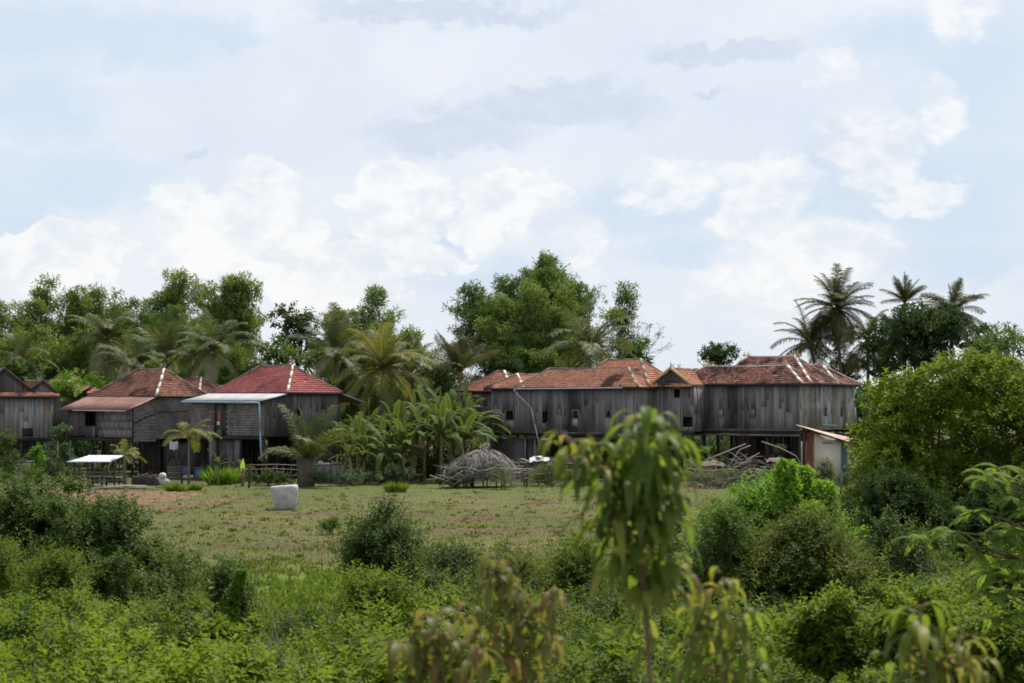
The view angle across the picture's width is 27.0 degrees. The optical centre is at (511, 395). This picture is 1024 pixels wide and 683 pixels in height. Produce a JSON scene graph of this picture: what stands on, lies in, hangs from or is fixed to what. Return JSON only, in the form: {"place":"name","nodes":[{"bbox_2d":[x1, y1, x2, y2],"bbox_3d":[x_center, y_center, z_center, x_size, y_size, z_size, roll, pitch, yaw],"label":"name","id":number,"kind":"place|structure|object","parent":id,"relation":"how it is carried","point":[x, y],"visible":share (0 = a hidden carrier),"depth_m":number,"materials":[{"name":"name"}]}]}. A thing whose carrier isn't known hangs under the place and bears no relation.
{"place":"outdoors","nodes":[
{"label":"outdoors","id":0,"kind":"place"},
{"bbox_2d":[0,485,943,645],"bbox_3d":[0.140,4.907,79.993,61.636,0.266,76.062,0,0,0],"label":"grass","id":1,"kind":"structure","parent":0,"point":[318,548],"depth_m":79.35,"materials":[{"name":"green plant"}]},
{"bbox_2d":[0,409,1015,682],"bbox_3d":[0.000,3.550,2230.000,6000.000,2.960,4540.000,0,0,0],"label":"ground","id":2,"kind":"structure","parent":0,"point":[370,489],"depth_m":92.70,"materials":[{"name":"green plant"}]},
{"bbox_2d":[0,428,29,483],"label":"shrub","id":3,"kind":"object","parent":2,"relation":"on","point":[6,440],"visible":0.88,"depth_m":116.90,"materials":[{"name":"green plant"}]},
{"bbox_2d":[0,526,35,611],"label":"shrub","id":4,"kind":"object","parent":2,"relation":"on","point":[4,559],"visible":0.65,"depth_m":40.90,"materials":[{"name":"green plant"}]},
{"bbox_2d":[0,352,50,458],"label":"broadleaf tree","id":5,"kind":"object","parent":2,"relation":"on","point":[16,367],"visible":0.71,"depth_m":149.96,"materials":[{"name":"green plant"}]},
{"bbox_2d":[0,297,57,363],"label":"bamboo clump","id":6,"kind":"object","parent":2,"relation":"on","point":[28,318],"visible":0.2,"depth_m":169.33,"materials":[{"name":"green plant"}]},
{"bbox_2d":[0,367,59,471],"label":"stilt house","id":7,"kind":"structure","parent":2,"relation":"on","point":[29,403],"depth_m":135.84,"materials":[{"name":"grey wood"}]},
{"bbox_2d":[0,325,59,380],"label":"coconut palm","id":8,"kind":"object","parent":2,"relation":"on","point":[22,352],"visible":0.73,"depth_m":151.69,"materials":[{"name":"green plant"}]},
{"bbox_2d":[0,467,68,589],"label":"shrub","id":9,"kind":"object","parent":2,"relation":"on","point":[12,512],"visible":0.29,"depth_m":45.53,"materials":[{"name":"green plant"}]},
{"bbox_2d":[0,322,74,451],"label":"bamboo clump","id":10,"kind":"object","parent":2,"relation":"on","point":[37,337],"visible":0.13,"depth_m":159.01,"materials":[{"name":"green plant"}]},
{"bbox_2d":[1,537,111,674],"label":"shrub","id":11,"kind":"object","parent":2,"relation":"on","point":[55,572],"visible":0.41,"depth_m":37.86,"materials":[{"name":"green plant"}]},
{"bbox_2d":[4,485,111,586],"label":"shrub","id":12,"kind":"object","parent":2,"relation":"on","point":[73,503],"visible":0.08,"depth_m":45.20,"materials":[{"name":"green plant"}]},
{"bbox_2d":[42,422,81,482],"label":"shrub","id":13,"kind":"object","parent":2,"relation":"on","point":[67,453],"visible":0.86,"depth_m":118.95,"materials":[{"name":"green plant"}]},
{"bbox_2d":[28,272,97,456],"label":"bamboo clump","id":14,"kind":"object","parent":2,"relation":"on","point":[76,305],"visible":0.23,"depth_m":171.42,"materials":[{"name":"green plant"}]},
{"bbox_2d":[46,373,101,466],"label":"house","id":15,"kind":"structure","parent":2,"relation":"on","point":[58,404],"depth_m":150.76,"materials":[{"name":"wood"}]},
{"bbox_2d":[35,325,120,457],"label":"bamboo clump","id":16,"kind":"object","parent":2,"relation":"on","point":[79,358],"visible":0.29,"depth_m":158.88,"materials":[{"name":"green plant"}]},
{"bbox_2d":[49,367,112,467],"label":"broadleaf tree","id":17,"kind":"object","parent":2,"relation":"on","point":[66,386],"visible":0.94,"depth_m":145.36,"materials":[{"name":"green plant"}]},
{"bbox_2d":[67,455,124,486],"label":"shelter","id":18,"kind":"object","parent":2,"relation":"on","point":[99,458],"visible":0.94,"depth_m":116.97,"materials":[{"name":"white metal"}]},
{"bbox_2d":[59,308,145,452],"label":"coconut palm","id":19,"kind":"object","parent":2,"relation":"on","point":[106,327],"visible":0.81,"depth_m":157.44,"materials":[{"name":"green plant"}]},
{"bbox_2d":[84,284,127,454],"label":"broadleaf tree","id":20,"kind":"object","parent":2,"relation":"on","point":[97,294],"visible":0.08,"depth_m":174.00,"materials":[{"name":"green plant"}]},
{"bbox_2d":[24,489,201,506],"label":"ploughed soil","id":21,"kind":"structure","parent":2,"relation":"on","point":[147,495],"depth_m":106.25,"materials":[{"name":"brown soil"}]},
{"bbox_2d":[36,486,208,636],"bbox_3d":[-8.221,3.479,44.150,3.554,3.306,3.622,0,0,-27],"label":"shrub","id":22,"kind":"object","parent":2,"relation":"on","point":[108,532],"visible":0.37,"depth_m":43.49,"materials":[{"name":"green plant"}]},
{"bbox_2d":[92,329,167,467],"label":"coconut palm","id":23,"kind":"object","parent":2,"relation":"on","point":[127,368],"visible":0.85,"depth_m":146.62,"materials":[{"name":"green plant"}]},
{"bbox_2d":[57,362,207,476],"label":"stilt house","id":24,"kind":"structure","parent":2,"relation":"on","point":[110,412],"depth_m":134.79,"materials":[{"name":"grey wood"}]},
{"bbox_2d":[105,295,190,456],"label":"bamboo clump","id":25,"kind":"object","parent":2,"relation":"on","point":[148,318],"visible":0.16,"depth_m":168.64,"materials":[{"name":"green plant"}]},
{"bbox_2d":[122,311,199,374],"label":"coconut palm","id":26,"kind":"object","parent":2,"relation":"on","point":[167,349],"visible":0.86,"depth_m":149.63,"materials":[{"name":"green plant"}]},
{"bbox_2d":[123,541,207,630],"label":"shrub","id":27,"kind":"object","parent":2,"relation":"on","point":[182,578],"visible":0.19,"depth_m":42.88,"materials":[{"name":"green plant"}]},
{"bbox_2d":[138,266,210,372],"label":"bamboo clump","id":28,"kind":"object","parent":2,"relation":"on","point":[175,293],"visible":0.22,"depth_m":173.99,"materials":[{"name":"green plant"}]},
{"bbox_2d":[160,419,221,483],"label":"coconut palm","id":29,"kind":"object","parent":2,"relation":"on","point":[188,432],"visible":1,"depth_m":117.44,"materials":[{"name":"green plant"}]},
{"bbox_2d":[143,323,249,384],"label":"bamboo clump","id":30,"kind":"object","parent":2,"relation":"on","point":[224,375],"visible":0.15,"depth_m":161.57,"materials":[{"name":"green plant"}]},
{"bbox_2d":[168,307,266,383],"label":"coconut palm","id":31,"kind":"object","parent":2,"relation":"on","point":[213,342],"visible":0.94,"depth_m":147.91,"materials":[{"name":"green plant"}]},
{"bbox_2d":[184,271,269,380],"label":"bamboo clump","id":32,"kind":"object","parent":2,"relation":"on","point":[236,297],"visible":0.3,"depth_m":166.96,"materials":[{"name":"green plant"}]},
{"bbox_2d":[184,542,272,631],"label":"shrub","id":33,"kind":"object","parent":2,"relation":"on","point":[222,580],"visible":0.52,"depth_m":33.82,"materials":[{"name":"green plant"}]},
{"bbox_2d":[215,568,249,627],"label":"vine","id":34,"kind":"object","parent":2,"relation":"on","point":[238,580],"visible":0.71,"depth_m":33.43,"materials":[{"name":"green plant"}]},
{"bbox_2d":[181,359,365,476],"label":"stilt house","id":35,"kind":"structure","parent":2,"relation":"on","point":[247,404],"depth_m":129.21,"materials":[{"name":"grey wood"}]},
{"bbox_2d":[248,334,305,370],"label":"broadleaf tree","id":36,"kind":"object","parent":2,"relation":"on","point":[270,352],"visible":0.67,"depth_m":157.53,"materials":[{"name":"green plant"}]},
{"bbox_2d":[270,484,297,509],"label":"concrete water tank","id":37,"kind":"object","parent":2,"relation":"on","point":[284,497],"visible":1,"depth_m":93.53,"materials":[{"name":"grey concrete"}]},
{"bbox_2d":[267,300,322,366],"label":"broadleaf tree","id":38,"kind":"object","parent":2,"relation":"on","point":[300,321],"visible":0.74,"depth_m":164.48,"materials":[{"name":"green plant"}]},
{"bbox_2d":[258,403,359,474],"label":"coconut palm","id":39,"kind":"object","parent":2,"relation":"on","point":[307,448],"visible":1,"depth_m":117.93,"materials":[{"name":"green plant"}]},
{"bbox_2d":[287,301,371,449],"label":"coconut palm","id":40,"kind":"object","parent":2,"relation":"on","point":[334,334],"visible":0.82,"depth_m":145.69,"materials":[{"name":"green plant"}]},
{"bbox_2d":[308,466,383,485],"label":"weed patch","id":41,"kind":"object","parent":2,"relation":"on","point":[346,475],"visible":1,"depth_m":117.80,"materials":[{"name":"green plant"}]},
{"bbox_2d":[303,282,421,454],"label":"bamboo clump","id":42,"kind":"object","parent":2,"relation":"on","point":[373,298],"visible":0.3,"depth_m":165.33,"materials":[{"name":"green plant"}]},
{"bbox_2d":[331,322,437,452],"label":"coconut palm","id":43,"kind":"object","parent":2,"relation":"on","point":[384,359],"visible":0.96,"depth_m":140.53,"materials":[{"name":"green plant"}]},
{"bbox_2d":[353,409,422,482],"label":"banana plant","id":44,"kind":"object","parent":2,"relation":"on","point":[388,450],"visible":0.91,"depth_m":121.47,"materials":[{"name":"green plant"}]},
{"bbox_2d":[313,554,463,634],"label":"shrub","id":45,"kind":"object","parent":2,"relation":"on","point":[367,588],"visible":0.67,"depth_m":32.70,"materials":[{"name":"green plant"}]},
{"bbox_2d":[319,488,464,598],"bbox_3d":[-2.804,3.623,50.020,3.644,2.914,3.199,0,0,0],"label":"shrub","id":46,"kind":"object","parent":2,"relation":"on","point":[379,542],"visible":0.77,"depth_m":49.64,"materials":[{"name":"green plant"}]},
{"bbox_2d":[371,401,444,481],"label":"banana plant","id":47,"kind":"object","parent":2,"relation":"on","point":[402,438],"visible":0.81,"depth_m":122.87,"materials":[{"name":"green plant"}]},
{"bbox_2d":[370,341,457,456],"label":"coconut palm","id":48,"kind":"object","parent":2,"relation":"on","point":[412,366],"visible":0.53,"depth_m":149.60,"materials":[{"name":"green plant"}]},
{"bbox_2d":[387,404,455,481],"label":"banana plant","id":49,"kind":"object","parent":2,"relation":"on","point":[425,419],"visible":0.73,"depth_m":123.89,"materials":[{"name":"green plant"}]},
{"bbox_2d":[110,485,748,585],"bbox_3d":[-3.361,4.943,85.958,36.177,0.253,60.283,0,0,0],"label":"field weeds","id":50,"kind":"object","parent":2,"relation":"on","point":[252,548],"visible":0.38,"depth_m":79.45,"materials":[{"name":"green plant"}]},
{"bbox_2d":[370,607,505,682],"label":"sapling","id":51,"kind":"object","parent":2,"relation":"on","point":[423,659],"visible":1,"depth_m":7.55,"materials":[{"name":"green plant"}]},
{"bbox_2d":[414,358,464,450],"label":"broadleaf tree","id":52,"kind":"object","parent":2,"relation":"on","point":[442,378],"visible":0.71,"depth_m":151.22,"materials":[{"name":"green plant"}]},
{"bbox_2d":[404,389,475,482],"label":"banana plant","id":53,"kind":"object","parent":2,"relation":"on","point":[442,420],"visible":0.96,"depth_m":122.89,"materials":[{"name":"green plant"}]},
{"bbox_2d":[400,533,495,619],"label":"shrub","id":54,"kind":"object","parent":2,"relation":"on","point":[462,561],"visible":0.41,"depth_m":45.82,"materials":[{"name":"green plant"}]},
{"bbox_2d":[1,574,907,682],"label":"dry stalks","id":55,"kind":"object","parent":2,"relation":"on","point":[393,632],"visible":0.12,"depth_m":33.03,"materials":[{"name":"green plant"}]},
{"bbox_2d":[418,330,500,386],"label":"coconut palm","id":56,"kind":"object","parent":2,"relation":"on","point":[461,358],"visible":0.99,"depth_m":149.92,"materials":[{"name":"green plant"}]},
{"bbox_2d":[426,409,497,455],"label":"banana plant","id":57,"kind":"object","parent":2,"relation":"on","point":[462,421],"visible":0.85,"depth_m":123.65,"materials":[{"name":"green plant"}]},
{"bbox_2d":[4,409,922,481],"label":"scrub","id":58,"kind":"object","parent":2,"relation":"on","point":[724,445],"visible":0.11,"depth_m":140.25,"materials":[{"name":"green plant"}]},
{"bbox_2d":[430,447,536,487],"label":"brush pile","id":59,"kind":"object","parent":2,"relation":"on","point":[476,463],"visible":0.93,"depth_m":115.83,"materials":[{"name":"grey wood"}]},
{"bbox_2d":[454,370,512,447],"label":"plank house","id":60,"kind":"structure","parent":2,"relation":"on","point":[475,387],"depth_m":147.79,"materials":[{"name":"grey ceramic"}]},
{"bbox_2d":[0,574,969,682],"bbox_3d":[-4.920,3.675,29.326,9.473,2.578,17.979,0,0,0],"label":"undergrowth","id":61,"kind":"object","parent":2,"relation":"on","point":[166,669],"visible":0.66,"depth_m":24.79,"materials":[{"name":"green plant"}]},
{"bbox_2d":[0,470,977,643],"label":"undergrowth","id":62,"kind":"object","parent":2,"relation":"on","point":[123,585],"visible":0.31,"depth_m":42.64,"materials":[{"name":"green plant"}]},
{"bbox_2d":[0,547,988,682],"bbox_3d":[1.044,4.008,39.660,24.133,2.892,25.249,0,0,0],"label":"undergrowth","id":63,"kind":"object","parent":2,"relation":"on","point":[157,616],"visible":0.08,"depth_m":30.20,"materials":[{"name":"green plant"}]},
{"bbox_2d":[467,339,526,436],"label":"broadleaf tree","id":64,"kind":"object","parent":2,"relation":"on","point":[508,363],"visible":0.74,"depth_m":154.64,"materials":[{"name":"green plant"}]},
{"bbox_2d":[444,552,572,682],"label":"sapling","id":65,"kind":"object","parent":2,"relation":"on","point":[512,601],"visible":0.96,"depth_m":7.96,"materials":[{"name":"green plant"}]},
{"bbox_2d":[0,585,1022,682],"bbox_3d":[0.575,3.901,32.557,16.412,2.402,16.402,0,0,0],"label":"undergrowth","id":66,"kind":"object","parent":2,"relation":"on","point":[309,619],"visible":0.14,"depth_m":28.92,"materials":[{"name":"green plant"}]},
{"bbox_2d":[452,524,573,624],"bbox_3d":[-0.247,3.896,44.107,2.645,2.499,2.497,0,0,31],"label":"shrub","id":67,"kind":"object","parent":2,"relation":"on","point":[524,571],"visible":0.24,"depth_m":43.90,"materials":[{"name":"green plant"}]},
{"bbox_2d":[441,254,608,438],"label":"broadleaf tree","id":68,"kind":"object","parent":2,"relation":"on","point":[544,275],"visible":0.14,"depth_m":166.37,"materials":[{"name":"green plant"}]},
{"bbox_2d":[472,268,629,373],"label":"bamboo clump","id":69,"kind":"object","parent":2,"relation":"on","point":[532,292],"visible":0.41,"depth_m":162.66,"materials":[{"name":"green plant"}]},
{"bbox_2d":[515,334,605,369],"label":"broadleaf tree","id":70,"kind":"object","parent":2,"relation":"on","point":[551,359],"visible":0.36,"depth_m":157.06,"materials":[{"name":"green plant"}]},
{"bbox_2d":[527,518,626,620],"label":"shrub","id":71,"kind":"object","parent":2,"relation":"on","point":[579,569],"visible":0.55,"depth_m":44.77,"materials":[{"name":"green plant"}]},
{"bbox_2d":[483,358,678,476],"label":"plank house","id":72,"kind":"structure","parent":2,"relation":"on","point":[577,403],"depth_m":130.32,"materials":[{"name":"grey wood"}]},
{"bbox_2d":[533,291,638,367],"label":"coconut palm","id":73,"kind":"object","parent":2,"relation":"on","point":[582,332],"visible":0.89,"depth_m":145.88,"materials":[{"name":"green plant"}]},
{"bbox_2d":[526,406,711,682],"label":"sapling","id":74,"kind":"object","parent":2,"relation":"on","point":[641,480],"visible":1,"depth_m":6.95,"materials":[{"name":"green plant"}]},
{"bbox_2d":[608,280,641,358],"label":"bamboo clump","id":75,"kind":"object","parent":2,"relation":"on","point":[627,297],"visible":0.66,"depth_m":167.69,"materials":[{"name":"green plant"}]},
{"bbox_2d":[651,363,720,478],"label":"gabled passage","id":76,"kind":"object","parent":2,"relation":"on","point":[690,401],"visible":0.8,"depth_m":127.86,"materials":[{"name":"grey wood"}]},
{"bbox_2d":[395,541,1018,682],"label":"undergrowth","id":77,"kind":"object","parent":2,"relation":"on","point":[561,671],"visible":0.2,"depth_m":27.95,"materials":[{"name":"green plant"}]},
{"bbox_2d":[696,341,740,447],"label":"broadleaf tree","id":78,"kind":"object","parent":2,"relation":"on","point":[716,355],"visible":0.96,"depth_m":189.58,"materials":[{"name":"green plant"}]},
{"bbox_2d":[661,566,777,682],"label":"sapling","id":79,"kind":"object","parent":2,"relation":"on","point":[697,633],"visible":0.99,"depth_m":7.36,"materials":[{"name":"green plant"}]},
{"bbox_2d":[681,452,779,486],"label":"brushwood pile","id":80,"kind":"object","parent":2,"relation":"on","point":[721,464],"visible":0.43,"depth_m":117.41,"materials":[{"name":"wood"}]},
{"bbox_2d":[673,489,810,611],"bbox_3d":[4.393,3.476,43.184,3.415,3.230,2.655,0,0,0],"label":"shrub","id":81,"kind":"object","parent":2,"relation":"on","point":[725,537],"visible":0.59,"depth_m":42.83,"materials":[{"name":"green plant"}]},
{"bbox_2d":[674,350,861,476],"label":"plank house","id":82,"kind":"structure","parent":2,"relation":"on","point":[754,402],"depth_m":127.60,"materials":[{"name":"wood"}]},
{"bbox_2d":[673,466,872,560],"bbox_3d":[5.622,3.312,46.972,4.540,3.582,3.617,0,0,23],"label":"shrub","id":83,"kind":"object","parent":2,"relation":"on","point":[759,494],"visible":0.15,"depth_m":46.53,"materials":[{"name":"green plant"}]},
{"bbox_2d":[765,458,804,517],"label":"creeper column","id":84,"kind":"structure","parent":2,"relation":"on","point":[785,475],"depth_m":45.34,"materials":[{"name":"green plant"}]},
{"bbox_2d":[769,299,852,432],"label":"coconut palm","id":85,"kind":"object","parent":2,"relation":"on","point":[804,343],"visible":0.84,"depth_m":171.61,"materials":[{"name":"green plant"}]},
{"bbox_2d":[699,496,931,636],"bbox_3d":[6.161,3.560,43.014,4.866,3.054,4.196,0,0,0],"label":"shrub","id":86,"kind":"object","parent":2,"relation":"on","point":[817,559],"visible":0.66,"depth_m":42.40,"materials":[{"name":"green plant"}]},
{"bbox_2d":[750,578,888,682],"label":"shrub","id":87,"kind":"object","parent":2,"relation":"on","point":[826,638],"visible":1,"depth_m":23.80,"materials":[{"name":"green plant"}]},
{"bbox_2d":[796,425,858,483],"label":"outhouse","id":88,"kind":"structure","parent":2,"relation":"on","point":[821,447],"depth_m":121.02,"materials":[{"name":"beige paint"}]},
{"bbox_2d":[808,478,848,522],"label":"creeper column","id":89,"kind":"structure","parent":2,"relation":"on","point":[819,489],"depth_m":45.34,"materials":[{"name":"green plant"}]},
{"bbox_2d":[791,263,877,432],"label":"coconut palm","id":90,"kind":"object","parent":2,"relation":"on","point":[837,296],"visible":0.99,"depth_m":171.56,"materials":[{"name":"green plant"}]},
{"bbox_2d":[833,309,894,429],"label":"coconut palm","id":91,"kind":"object","parent":2,"relation":"on","point":[856,353],"visible":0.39,"depth_m":175.71,"materials":[{"name":"green plant"}]},
{"bbox_2d":[849,504,952,634],"bbox_3d":[7.809,3.668,44.084,2.790,2.926,2.827,0,0,28],"label":"shrub","id":92,"kind":"object","parent":2,"relation":"on","point":[921,557],"visible":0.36,"depth_m":43.82,"materials":[{"name":"green plant"}]},
{"bbox_2d":[879,271,927,391],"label":"coconut palm","id":93,"kind":"object","parent":2,"relation":"on","point":[906,293],"visible":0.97,"depth_m":181.76,"materials":[{"name":"green plant"}]},
{"bbox_2d":[835,455,972,553],"bbox_3d":[10.067,3.351,57.927,4.772,3.539,4.555,0,0,-37],"label":"shrub","id":94,"kind":"object","parent":2,"relation":"on","point":[908,495],"visible":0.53,"depth_m":57.59,"materials":[{"name":"green plant"}]},
{"bbox_2d":[860,572,983,682],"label":"shrub","id":95,"kind":"object","parent":2,"relation":"on","point":[923,595],"visible":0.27,"depth_m":23.81,"materials":[{"name":"green plant"}]},
{"bbox_2d":[861,298,985,450],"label":"broadleaf tree","id":96,"kind":"object","parent":2,"relation":"on","point":[915,326],"visible":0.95,"depth_m":166.29,"materials":[{"name":"green plant"}]},
{"bbox_2d":[838,347,1023,559],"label":"round tree","id":97,"kind":"object","parent":2,"relation":"on","point":[974,383],"visible":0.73,"depth_m":61.53,"materials":[{"name":"green plant"}]},
{"bbox_2d":[859,600,1002,682],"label":"sapling","id":98,"kind":"object","parent":2,"relation":"on","point":[917,633],"visible":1,"depth_m":7.16,"materials":[{"name":"green plant"}]},
{"bbox_2d":[914,277,990,439],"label":"coconut palm","id":99,"kind":"object","parent":2,"relation":"on","point":[955,295],"visible":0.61,"depth_m":169.50,"materials":[{"name":"green plant"}]},
{"bbox_2d":[890,463,1023,633],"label":"feathery tree","id":100,"kind":"object","parent":2,"relation":"on","point":[999,541],"visible":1,"depth_m":21.99,"materials":[{"name":"green plant"}]},
{"bbox_2d":[910,586,1023,682],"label":"shrub","id":101,"kind":"object","parent":2,"relation":"on","point":[1008,643],"visible":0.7,"depth_m":22.68,"materials":[{"name":"green plant"}]},
{"bbox_2d":[913,532,1023,618],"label":"shrub","id":102,"kind":"object","parent":2,"relation":"on","point":[996,583],"visible":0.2,"depth_m":33.92,"materials":[{"name":"green plant"}]},
{"bbox_2d":[920,465,1023,571],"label":"shrub","id":103,"kind":"object","parent":2,"relation":"on","point":[976,523],"visible":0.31,"depth_m":55.47,"materials":[{"name":"green plant"}]},
{"bbox_2d":[961,321,1023,440],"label":"broadleaf tree","id":104,"kind":"object","parent":2,"relation":"on","point":[1006,346],"visible":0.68,"depth_m":159.66,"materials":[{"name":"green plant"}]},
{"bbox_2d":[0,0,1023,394],"label":"sky","id":105,"kind":"structure","parent":0,"point":[719,158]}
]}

